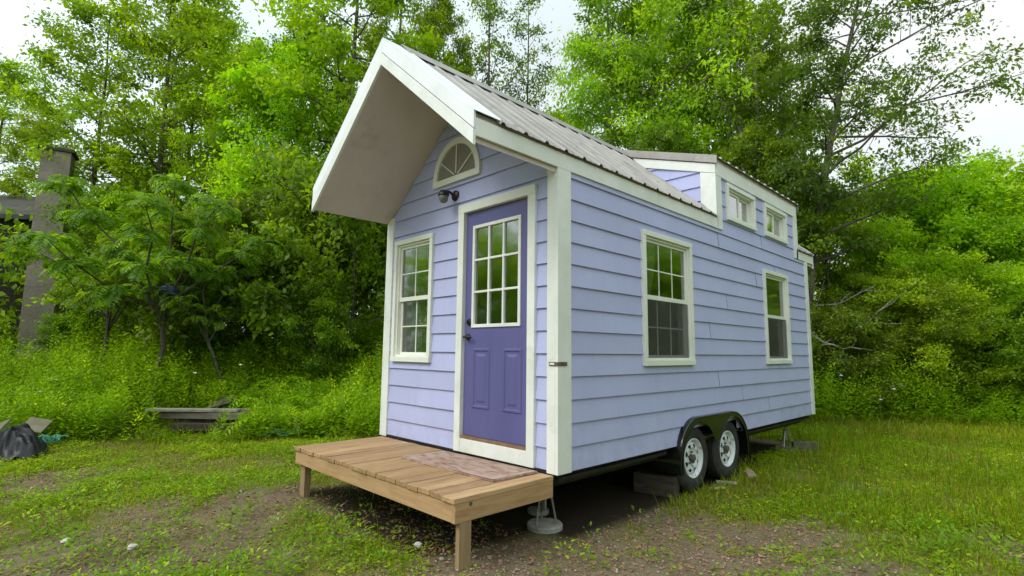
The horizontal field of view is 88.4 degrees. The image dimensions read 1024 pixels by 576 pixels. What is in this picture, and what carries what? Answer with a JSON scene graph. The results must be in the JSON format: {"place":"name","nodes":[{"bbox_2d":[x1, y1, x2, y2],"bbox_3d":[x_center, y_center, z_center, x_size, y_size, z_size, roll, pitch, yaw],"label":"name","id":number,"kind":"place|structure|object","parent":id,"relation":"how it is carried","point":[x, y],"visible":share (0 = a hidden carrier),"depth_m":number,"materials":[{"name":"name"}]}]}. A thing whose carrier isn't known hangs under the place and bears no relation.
{"place":"outdoors","nodes":[
{"label":"outdoors","id":0,"kind":"place"},
{"bbox_2d":[0,360,1023,575],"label":"ground","id":1,"kind":"structure","parent":0,"point":[605,499],"depth_m":4.32,"materials":[{"name":"soil"}]},
{"bbox_2d":[0,310,33,360],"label":"shrub","id":2,"kind":"object","parent":1,"relation":"on","point":[7,335],"visible":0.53,"depth_m":12.69,"materials":[{"name":"green plant"}]},
{"bbox_2d":[0,423,48,460],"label":"tarpaulin","id":3,"kind":"object","parent":1,"relation":"on","point":[21,440],"visible":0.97,"depth_m":7.01,"materials":[{"name":"black plastic"}]},
{"bbox_2d":[0,418,11,430],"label":"fibre panel","id":4,"kind":"object","parent":3,"relation":"on","point":[3,424],"visible":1,"depth_m":7.65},
{"bbox_2d":[25,417,52,433],"bbox_3d":[-6.839,1.972,7.560,0.270,0.025,0.300,16,17,-18],"label":"fibre panel","id":5,"kind":"object","parent":3,"relation":"on","point":[38,425],"visible":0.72,"depth_m":7.58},
{"bbox_2d":[0,47,85,196],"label":"tree","id":6,"kind":"object","parent":1,"relation":"on","point":[9,68],"visible":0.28,"depth_m":22.58,"materials":[{"name":"green plant"}]},
{"bbox_2d":[0,92,88,197],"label":"tree","id":7,"kind":"object","parent":1,"relation":"on","point":[9,185],"visible":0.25,"depth_m":20.79,"materials":[{"name":"green plant"}]},
{"bbox_2d":[15,144,78,360],"bbox_3d":[-13.876,-1.027,15.716,0.840,6.340,0.840,5,-8,-31],"label":"chimney","id":8,"kind":"object","parent":1,"relation":"on","point":[34,287],"visible":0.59,"depth_m":15.41,"materials":[{"name":"grey concrete"}]},
{"bbox_2d":[38,434,68,442],"bbox_3d":[-6.759,2.202,7.700,0.470,0.112,0.240,1,-7,1],"label":"plastic netting","id":9,"kind":"object","parent":1,"relation":"on","point":[47,438],"visible":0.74,"depth_m":7.66,"materials":[{"name":"teal plastic"}]},
{"bbox_2d":[60,538,71,543],"bbox_3d":[-3.387,1.924,4.005,0.072,0.042,0.082,1,-7,-5],"label":"stone","id":10,"kind":"object","parent":1,"relation":"on","point":[62,541],"visible":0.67,"depth_m":3.98,"materials":[{"name":"white stone"}]},
{"bbox_2d":[33,307,103,364],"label":"shrub","id":11,"kind":"object","parent":1,"relation":"on","point":[62,328],"visible":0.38,"depth_m":13.08,"materials":[{"name":"green plant"}]},
{"bbox_2d":[0,0,175,345],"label":"tree","id":12,"kind":"object","parent":1,"relation":"on","point":[33,98],"visible":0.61,"depth_m":17.22,"materials":[{"name":"green plant"}]},
{"bbox_2d":[0,182,181,363],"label":"shrub","id":13,"kind":"object","parent":1,"relation":"on","point":[87,239],"visible":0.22,"depth_m":13.26,"materials":[{"name":"green plant"}]},
{"bbox_2d":[0,195,181,356],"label":"old house","id":14,"kind":"structure","parent":1,"relation":"on","point":[20,204],"depth_m":17.19,"materials":[{"name":"grey wood"}]},
{"bbox_2d":[39,231,161,367],"bbox_3d":[-9.021,0.419,11.800,2.511,3.401,2.145,-2,-7,20],"label":"sumac","id":15,"kind":"object","parent":1,"relation":"on","point":[108,310],"visible":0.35,"depth_m":11.67,"materials":[{"name":"green plant"}]},
{"bbox_2d":[127,544,137,549],"bbox_3d":[-2.802,1.913,3.893,0.075,0.043,0.062,7,-10,-44],"label":"stone","id":16,"kind":"object","parent":1,"relation":"on","point":[133,546],"visible":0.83,"depth_m":3.87,"materials":[{"name":"white stone"}]},
{"bbox_2d":[36,0,253,363],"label":"tree","id":17,"kind":"object","parent":1,"relation":"on","point":[170,35],"visible":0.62,"depth_m":16.73,"materials":[{"name":"green plant"}]},
{"bbox_2d":[3,173,292,406],"bbox_3d":[-7.133,0.039,10.551,4.534,4.649,4.325,7,-10,-44],"label":"sumac","id":18,"kind":"object","parent":1,"relation":"on","point":[184,260],"visible":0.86,"depth_m":10.13,"materials":[{"name":"green plant"}]},
{"bbox_2d":[157,285,178,296],"bbox_3d":[-6.677,0.063,10.206,0.365,0.243,0.246,1,-7,0],"label":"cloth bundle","id":19,"kind":"object","parent":18,"relation":"hanging from","point":[171,288],"visible":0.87,"depth_m":10.14,"materials":[{"name":"blue fabric"}]},
{"bbox_2d":[109,1,261,324],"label":"tree","id":20,"kind":"object","parent":1,"relation":"on","point":[171,194],"visible":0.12,"depth_m":19.09,"materials":[{"name":"green plant"}]},
{"bbox_2d":[122,246,264,389],"bbox_3d":[-6.661,0.657,11.098,2.722,3.190,2.313,7,-10,-44],"label":"sumac","id":21,"kind":"object","parent":1,"relation":"on","point":[199,319],"visible":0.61,"depth_m":11.03,"materials":[{"name":"green plant"}]},
{"bbox_2d":[84,180,310,374],"bbox_3d":[-7.411,-0.064,13.072,5.077,5.170,5.278,7,-9,-42],"label":"shrub","id":22,"kind":"object","parent":1,"relation":"on","point":[174,328],"visible":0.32,"depth_m":11.81,"materials":[{"name":"green plant"}]},
{"bbox_2d":[174,419,248,422],"bbox_3d":[-5.197,2.362,9.177,1.250,0.200,0.180,1,-6,-4],"label":"scrap board","id":23,"kind":"object","parent":1,"relation":"on","point":[198,420],"visible":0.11,"depth_m":9.08,"materials":[{"name":"grey wood"}]},
{"bbox_2d":[160,411,247,419],"bbox_3d":[-5.316,2.197,9.116,1.450,0.110,0.240,0,-6,3],"label":"scrap board","id":24,"kind":"object","parent":23,"relation":"on","point":[191,415],"visible":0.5,"depth_m":9.01,"materials":[{"name":"grey wood"}]},
{"bbox_2d":[145,408,241,411],"bbox_3d":[-5.484,2.102,9.067,1.550,0.045,0.170,1,-6,-2],"label":"scrap board","id":25,"kind":"object","parent":24,"relation":"on","point":[194,409],"visible":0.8,"depth_m":8.99,"materials":[{"name":"grey wood"}]},
{"bbox_2d":[207,394,234,407],"bbox_3d":[-5.314,2.081,9.614,0.420,0.030,0.340,-16,17,-13],"label":"scrap board","id":26,"kind":"object","parent":24,"relation":"on","point":[221,403],"visible":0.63,"depth_m":9.54,"materials":[{"name":"grey wood"}]},
{"bbox_2d":[170,423,254,430],"bbox_3d":[-5.067,2.369,8.975,1.400,0.120,0.160,1,-6,-3],"label":"scrap board","id":27,"kind":"object","parent":1,"relation":"on","point":[195,426],"visible":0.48,"depth_m":8.88,"materials":[{"name":"grey wood"}]},
{"bbox_2d":[0,296,426,441],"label":"undergrowth","id":28,"kind":"object","parent":1,"relation":"on","point":[51,362],"visible":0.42,"depth_m":9.78,"materials":[{"name":"green plant"}]},
{"bbox_2d":[156,12,283,324],"bbox_3d":[-9.095,-3.252,16.924,4.232,11.669,4.256,-2,-7,23],"label":"tree","id":29,"kind":"object","parent":1,"relation":"on","point":[238,55],"visible":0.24,"depth_m":16.58,"materials":[{"name":"green plant"}]},
{"bbox_2d":[180,219,308,376],"bbox_3d":[-6.273,0.290,12.417,3.018,3.912,3.070,1,-7,-6],"label":"shrub","id":30,"kind":"object","parent":1,"relation":"on","point":[243,330],"visible":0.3,"depth_m":12.04,"materials":[{"name":"green plant"}]},
{"bbox_2d":[228,387,272,402],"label":"fern","id":31,"kind":"object","parent":1,"relation":"on","point":[246,394],"visible":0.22,"depth_m":10.18,"materials":[{"name":"green plant"}]},
{"bbox_2d":[181,30,345,316],"bbox_3d":[-7.301,-2.695,15.818,4.605,10.424,4.509,7,-9,-43],"label":"tree","id":32,"kind":"object","parent":1,"relation":"on","point":[248,127],"visible":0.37,"depth_m":15.48,"materials":[{"name":"green plant"}]},
{"bbox_2d":[228,391,314,415],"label":"fern","id":33,"kind":"object","parent":1,"relation":"on","point":[260,405],"visible":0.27,"depth_m":9.43,"materials":[{"name":"green plant"}]},
{"bbox_2d":[223,404,330,435],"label":"fern","id":34,"kind":"object","parent":1,"relation":"on","point":[284,415],"visible":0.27,"depth_m":8.53,"materials":[{"name":"green plant"}]},
{"bbox_2d":[257,429,297,436],"bbox_3d":[-3.801,2.321,8.463,0.768,0.112,0.306,1,-7,-2],"label":"plastic netting","id":35,"kind":"object","parent":1,"relation":"on","point":[267,432],"visible":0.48,"depth_m":8.41,"materials":[{"name":"teal plastic"}]},
{"bbox_2d":[196,179,359,369],"bbox_3d":[-5.875,-0.196,13.817,4.035,5.142,3.966,0,-7,2],"label":"shrub","id":36,"kind":"object","parent":1,"relation":"on","point":[294,222],"visible":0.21,"depth_m":12.93,"materials":[{"name":"green plant"}]},
{"bbox_2d":[208,10,349,208],"bbox_3d":[-7.270,-3.340,17.884,5.470,12.186,4.320,3,-7,-17],"label":"tree","id":37,"kind":"object","parent":1,"relation":"on","point":[328,81],"visible":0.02,"depth_m":17.68,"materials":[{"name":"green plant"}]},
{"bbox_2d":[245,374,318,391],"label":"fern","id":38,"kind":"object","parent":1,"relation":"on","point":[266,380],"visible":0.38,"depth_m":10.63,"materials":[{"name":"green plant"}]},
{"bbox_2d":[272,423,320,435],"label":"fern","id":39,"kind":"object","parent":1,"relation":"on","point":[294,428],"visible":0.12,"depth_m":8.60,"materials":[{"name":"green plant"}]},
{"bbox_2d":[266,387,336,403],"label":"fern","id":40,"kind":"object","parent":1,"relation":"on","point":[285,396],"visible":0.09,"depth_m":10.04,"materials":[{"name":"green plant"}]},
{"bbox_2d":[272,267,364,386],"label":"shrub","id":41,"kind":"object","parent":1,"relation":"on","point":[323,337],"visible":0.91,"depth_m":11.30,"materials":[{"name":"green plant"}]},
{"bbox_2d":[220,117,428,375],"bbox_3d":[-4.187,-0.784,13.312,5.608,6.980,5.830,2,-7,-14],"label":"shrub","id":42,"kind":"object","parent":1,"relation":"on","point":[301,183],"visible":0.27,"depth_m":11.92,"materials":[{"name":"green plant"}]},
{"bbox_2d":[297,378,352,394],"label":"fern","id":43,"kind":"object","parent":1,"relation":"on","point":[309,383],"visible":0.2,"depth_m":10.38,"materials":[{"name":"green plant"}]},
{"bbox_2d":[296,420,358,436],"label":"fern","id":44,"kind":"object","parent":1,"relation":"on","point":[331,426],"visible":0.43,"depth_m":8.47,"materials":[{"name":"green plant"}]},
{"bbox_2d":[307,414,361,426],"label":"fern","id":45,"kind":"object","parent":1,"relation":"on","point":[343,416],"visible":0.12,"depth_m":8.75,"materials":[{"name":"green plant"}]},
{"bbox_2d":[204,0,470,296],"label":"tree","id":46,"kind":"object","parent":1,"relation":"on","point":[305,24],"visible":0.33,"depth_m":15.68,"materials":[{"name":"green plant"}]},
{"bbox_2d":[318,388,374,403],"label":"fern","id":47,"kind":"object","parent":1,"relation":"on","point":[338,395],"visible":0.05,"depth_m":9.93,"materials":[{"name":"green plant"}]},
{"bbox_2d":[329,402,365,417],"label":"fern","id":48,"kind":"object","parent":1,"relation":"on","point":[347,411],"visible":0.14,"depth_m":9.10,"materials":[{"name":"green plant"}]},
{"bbox_2d":[300,145,428,354],"bbox_3d":[-3.700,-0.785,14.287,4.445,6.483,4.522,-3,-8,28],"label":"shrub","id":49,"kind":"object","parent":1,"relation":"on","point":[368,265],"visible":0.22,"depth_m":13.37,"materials":[{"name":"green plant"}]},
{"bbox_2d":[314,0,458,319],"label":"tree","id":50,"kind":"object","parent":1,"relation":"on","point":[412,20],"visible":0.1,"depth_m":18.46,"materials":[{"name":"green plant"}]},
{"bbox_2d":[414,541,422,547],"bbox_3d":[-0.695,1.904,3.908,0.062,0.039,0.076,7,-10,-44],"label":"stone","id":51,"kind":"object","parent":1,"relation":"on","point":[417,544],"visible":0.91,"depth_m":3.89,"materials":[{"name":"white stone"}]},
{"bbox_2d":[294,436,552,571],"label":"entry deck","id":52,"kind":"structure","parent":1,"relation":"on","point":[378,466],"depth_m":3.92,"materials":[{"name":"brown wood"}]},
{"bbox_2d":[400,451,536,481],"bbox_3d":[-0.389,1.452,4.340,0.475,0.017,1.190,7,-10,-44],"label":"doormat","id":53,"kind":"object","parent":52,"relation":"on","point":[484,469],"visible":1,"depth_m":4.25,"materials":[{"name":"beige fabric"}]},
{"bbox_2d":[412,0,479,276],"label":"tree","id":54,"kind":"object","parent":1,"relation":"on","point":[446,28],"visible":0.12,"depth_m":20.16,"materials":[{"name":"green plant"}]},
{"bbox_2d":[451,0,536,95],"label":"tree","id":55,"kind":"object","parent":1,"relation":"on","point":[489,15],"visible":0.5,"depth_m":20.01,"materials":[{"name":"green plant"}]},
{"bbox_2d":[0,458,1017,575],"bbox_3d":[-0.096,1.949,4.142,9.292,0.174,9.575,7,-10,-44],"label":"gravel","id":56,"kind":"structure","parent":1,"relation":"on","point":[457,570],"depth_m":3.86,"materials":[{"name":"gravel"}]},
{"bbox_2d":[0,370,1023,575],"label":"grass","id":57,"kind":"structure","parent":1,"relation":"on","point":[1017,437],"depth_m":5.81,"materials":[{"name":"green plant"}]},
{"bbox_2d":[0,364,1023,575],"bbox_3d":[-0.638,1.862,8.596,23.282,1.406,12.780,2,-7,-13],"label":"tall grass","id":58,"kind":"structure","parent":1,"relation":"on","point":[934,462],"depth_m":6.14,"materials":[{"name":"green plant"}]},
{"bbox_2d":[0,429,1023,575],"bbox_3d":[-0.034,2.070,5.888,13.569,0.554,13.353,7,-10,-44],"label":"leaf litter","id":59,"kind":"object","parent":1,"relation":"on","point":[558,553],"visible":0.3,"depth_m":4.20,"materials":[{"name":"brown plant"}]},
{"bbox_2d":[0,85,1023,365],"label":"woods","id":60,"kind":"object","parent":1,"relation":"on","point":[18,227],"visible":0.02,"depth_m":16.22,"materials":[{"name":"green plant"}]},
{"bbox_2d":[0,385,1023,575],"bbox_3d":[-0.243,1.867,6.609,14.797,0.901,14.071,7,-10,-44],"label":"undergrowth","id":61,"kind":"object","parent":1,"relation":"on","point":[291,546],"visible":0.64,"depth_m":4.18,"materials":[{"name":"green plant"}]},
{"bbox_2d":[497,0,562,113],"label":"tree","id":62,"kind":"object","parent":1,"relation":"on","point":[521,64],"visible":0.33,"depth_m":20.84,"materials":[{"name":"green plant"}]},
{"bbox_2d":[527,506,548,515],"bbox_3d":[0.237,2.051,4.802,0.203,0.082,0.203,7,-10,-44],"label":"round paver","id":63,"kind":"object","parent":1,"relation":"on","point":[531,510],"visible":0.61,"depth_m":4.75,"materials":[{"name":"concrete"}]},
{"bbox_2d":[527,517,562,533],"bbox_3d":[0.273,2.001,4.390,0.298,0.092,0.299,7,-10,-44],"label":"round paver","id":64,"kind":"object","parent":1,"relation":"on","point":[546,526],"visible":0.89,"depth_m":4.32,"materials":[{"name":"concrete"}]},
{"bbox_2d":[535,497,556,524],"bbox_3d":[0.259,1.744,4.404,0.170,0.431,0.188,7,-10,-44],"label":"jack stand","id":65,"kind":"object","parent":64,"relation":"on","point":[544,505],"visible":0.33,"depth_m":4.39,"materials":[{"name":"grey metal"}]},
{"bbox_2d":[540,105,578,127],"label":"tree","id":66,"kind":"object","parent":1,"relation":"on","point":[555,115],"depth_m":16.63,"materials":[{"name":"green plant"}]},
{"bbox_2d":[311,37,815,491],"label":"tiny house","id":67,"kind":"structure","parent":1,"relation":"on","point":[613,308],"depth_m":5.17,"materials":[{"name":"purple paint"}]},
{"bbox_2d":[390,232,434,362],"bbox_3d":[-1.049,0.120,5.663,0.112,1.338,0.722,7,-10,-44],"label":"window","id":68,"kind":"structure","parent":67,"relation":"in","point":[397,354],"depth_m":5.75,"materials":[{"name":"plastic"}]},
{"bbox_2d":[433,137,481,189],"bbox_3d":[-0.556,-1.288,5.298,0.043,0.454,0.740,7,-10,-44],"label":"arched window","id":69,"kind":"structure","parent":67,"relation":"in","point":[460,159],"depth_m":5.28,"materials":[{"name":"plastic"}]},
{"bbox_2d":[463,197,527,445],"bbox_3d":[-0.154,0.284,4.702,0.104,2.093,0.847,7,-10,-44],"label":"door","id":70,"kind":"structure","parent":67,"relation":"in","point":[494,406],"depth_m":4.70,"materials":[{"name":"paint"}]},
{"bbox_2d":[640,229,695,365],"bbox_3d":[1.564,0.131,5.453,0.998,1.324,0.194,7,-10,-44],"label":"window","id":71,"kind":"structure","parent":67,"relation":"in","point":[668,337],"depth_m":5.42,"materials":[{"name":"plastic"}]},
{"bbox_2d":[762,269,792,363],"bbox_3d":[3.767,0.427,7.550,0.940,1.304,0.130,7,-10,-44],"label":"window","id":72,"kind":"structure","parent":67,"relation":"in","point":[777,329],"depth_m":7.63,"materials":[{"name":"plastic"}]},
{"bbox_2d":[540,0,704,149],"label":"tree","id":73,"kind":"object","parent":1,"relation":"on","point":[581,49],"visible":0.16,"depth_m":17.28,"materials":[{"name":"green plant"}]},
{"bbox_2d":[542,0,749,153],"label":"tree","id":74,"kind":"object","parent":1,"relation":"on","point":[650,19],"visible":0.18,"depth_m":16.87,"materials":[{"name":"green plant"}]},
{"bbox_2d":[633,470,679,498],"bbox_3d":[1.497,2.034,5.468,0.440,0.200,0.150,-5,-9,37],"label":"timber block","id":75,"kind":"object","parent":1,"relation":"on","point":[656,483],"depth_m":5.40,"materials":[{"name":"brown wood"}]},
{"bbox_2d":[547,0,795,200],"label":"tree","id":76,"kind":"object","parent":1,"relation":"on","point":[683,105],"visible":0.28,"depth_m":16.02,"materials":[{"name":"green plant"}]},
{"bbox_2d":[622,118,728,161],"bbox_3d":[4.175,-0.708,14.314,4.030,7.833,4.168,-1,-7,17],"label":"tree","id":77,"kind":"object","parent":1,"relation":"on","point":[665,138],"visible":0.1,"depth_m":14.36,"materials":[{"name":"green plant"}]},
{"bbox_2d":[606,0,817,184],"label":"tree","id":78,"kind":"object","parent":1,"relation":"on","point":[700,115],"visible":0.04,"depth_m":18.19,"materials":[{"name":"green plant"}]},
{"bbox_2d":[716,480,736,484],"bbox_3d":[2.420,2.194,5.939,0.220,0.020,0.100,-1,-7,17],"label":"plank scrap","id":79,"kind":"object","parent":1,"relation":"on","point":[735,483],"visible":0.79,"depth_m":5.91,"materials":[{"name":"grey wood"}]},
{"bbox_2d":[744,469,757,479],"bbox_3d":[2.786,2.203,6.151,0.120,0.167,0.141,2,-7,-14],"label":"stone","id":80,"kind":"object","parent":1,"relation":"on","point":[750,472],"visible":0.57,"depth_m":6.12,"materials":[{"name":"beige stone"}]},
{"bbox_2d":[658,0,850,221],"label":"tree","id":81,"kind":"object","parent":1,"relation":"on","point":[758,91],"visible":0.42,"depth_m":15.68,"materials":[{"name":"green plant"}]},
{"bbox_2d":[715,115,844,355],"bbox_3d":[6.183,-0.741,13.756,4.196,7.420,4.057,-2,-7,21],"label":"tree","id":82,"kind":"object","parent":1,"relation":"on","point":[745,144],"visible":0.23,"depth_m":13.13,"materials":[{"name":"green plant"}]},
{"bbox_2d":[775,425,793,450],"bbox_3d":[4.196,2.292,8.062,0.218,0.367,0.260,7,-10,-44],"label":"jack stand","id":83,"kind":"object","parent":1,"relation":"on","point":[784,436],"visible":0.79,"depth_m":8.05,"materials":[{"name":"grey metal"}]},
{"bbox_2d":[722,18,854,257],"bbox_3d":[9.487,-3.295,18.418,4.642,13.625,3.910,-2,-7,21],"label":"tree","id":84,"kind":"object","parent":1,"relation":"on","point":[782,61],"visible":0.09,"depth_m":18.12,"materials":[{"name":"green plant"}]},
{"bbox_2d":[792,441,819,451],"bbox_3d":[4.441,2.402,7.953,0.360,0.150,0.130,-1,-7,14],"label":"timber block","id":85,"kind":"object","parent":1,"relation":"on","point":[802,446],"depth_m":7.91,"materials":[{"name":"grey wood"}]},
{"bbox_2d":[797,176,891,390],"bbox_3d":[8.996,-0.139,14.825,3.288,6.390,3.401,1,-7,-4],"label":"tree","id":86,"kind":"object","parent":1,"relation":"on","point":[827,273],"visible":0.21,"depth_m":14.56,"materials":[{"name":"green plant"}]},
{"bbox_2d":[810,294,910,418],"bbox_3d":[7.515,1.628,12.102,2.759,2.973,2.654,-4,-8,36],"label":"shrub","id":87,"kind":"object","parent":1,"relation":"on","point":[831,326],"visible":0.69,"depth_m":11.62,"materials":[{"name":"green plant"}]},
{"bbox_2d":[811,316,873,350],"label":"dead branch","id":88,"kind":"object","parent":87,"relation":"attached to","point":[825,343],"visible":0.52,"depth_m":11.68,"materials":[{"name":"grey wood"}]},
{"bbox_2d":[809,283,891,305],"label":"dead branch","id":89,"kind":"object","parent":87,"relation":"attached to","point":[846,295],"visible":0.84,"depth_m":12.21,"materials":[{"name":"grey wood"}]},
{"bbox_2d":[813,293,906,342],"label":"dead branch","id":90,"kind":"object","parent":87,"relation":"attached to","point":[883,307],"visible":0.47,"depth_m":11.72,"materials":[{"name":"grey wood"}]},
{"bbox_2d":[742,0,1023,317],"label":"tree","id":91,"kind":"object","parent":1,"relation":"on","point":[833,119],"visible":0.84,"depth_m":12.61,"materials":[{"name":"green plant"}]},
{"bbox_2d":[803,147,967,374],"bbox_3d":[11.650,-0.391,17.183,5.984,7.967,6.250,-4,-8,34],"label":"tree","id":92,"kind":"object","parent":1,"relation":"on","point":[869,179],"visible":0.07,"depth_m":16.66,"materials":[{"name":"green plant"}]},
{"bbox_2d":[864,194,885,274],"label":"dead branch","id":93,"kind":"object","parent":92,"relation":"attached to","point":[879,249],"visible":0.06,"depth_m":15.30,"materials":[{"name":"wood"}]},
{"bbox_2d":[812,262,968,406],"bbox_3d":[8.969,1.199,12.844,3.372,3.577,3.430,-1,-7,11],"label":"shrub","id":94,"kind":"object","parent":1,"relation":"on","point":[880,302],"visible":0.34,"depth_m":12.41,"materials":[{"name":"green plant"}]},
{"bbox_2d":[826,212,996,394],"bbox_3d":[11.083,0.500,14.747,4.048,5.389,4.228,0,-7,2],"label":"shrub","id":95,"kind":"object","parent":1,"relation":"on","point":[904,249],"visible":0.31,"depth_m":14.17,"materials":[{"name":"green plant"}]},
{"bbox_2d":[809,324,1023,425],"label":"undergrowth","id":96,"kind":"object","parent":1,"relation":"on","point":[995,402],"visible":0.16,"depth_m":11.11,"materials":[{"name":"green plant"}]},
{"bbox_2d":[854,274,1023,414],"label":"shrub","id":97,"kind":"object","parent":1,"relation":"on","point":[939,360],"visible":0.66,"depth_m":11.56,"materials":[{"name":"green plant"}]},
{"bbox_2d":[858,148,1022,370],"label":"tree","id":98,"kind":"object","parent":1,"relation":"on","point":[932,207],"visible":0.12,"depth_m":15.36,"materials":[{"name":"green plant"}]},
{"bbox_2d":[892,145,1023,288],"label":"tree","id":99,"kind":"object","parent":1,"relation":"on","point":[1005,164],"visible":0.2,"depth_m":15.13,"materials":[{"name":"green plant"}]},
{"bbox_2d":[908,166,1023,369],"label":"tree","id":100,"kind":"object","parent":1,"relation":"on","point":[973,185],"visible":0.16,"depth_m":14.84,"materials":[{"name":"green plant"}]},
{"bbox_2d":[911,247,1023,409],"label":"shrub","id":101,"kind":"object","parent":1,"relation":"on","point":[1007,276],"visible":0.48,"depth_m":12.23,"materials":[{"name":"green plant"}]},
{"bbox_2d":[923,207,1023,397],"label":"shrub","id":102,"kind":"object","parent":1,"relation":"on","point":[1011,230],"visible":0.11,"depth_m":13.81,"materials":[{"name":"green plant"}]},
{"bbox_2d":[958,292,1023,415],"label":"shrub","id":103,"kind":"object","parent":1,"relation":"on","point":[1019,311],"visible":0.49,"depth_m":11.57,"materials":[{"name":"green plant"}]},
{"bbox_2d":[0,0,1023,348],"label":"sky","id":104,"kind":"structure","parent":0,"point":[1001,125],"materials":[{"name":"white"}]}
]}

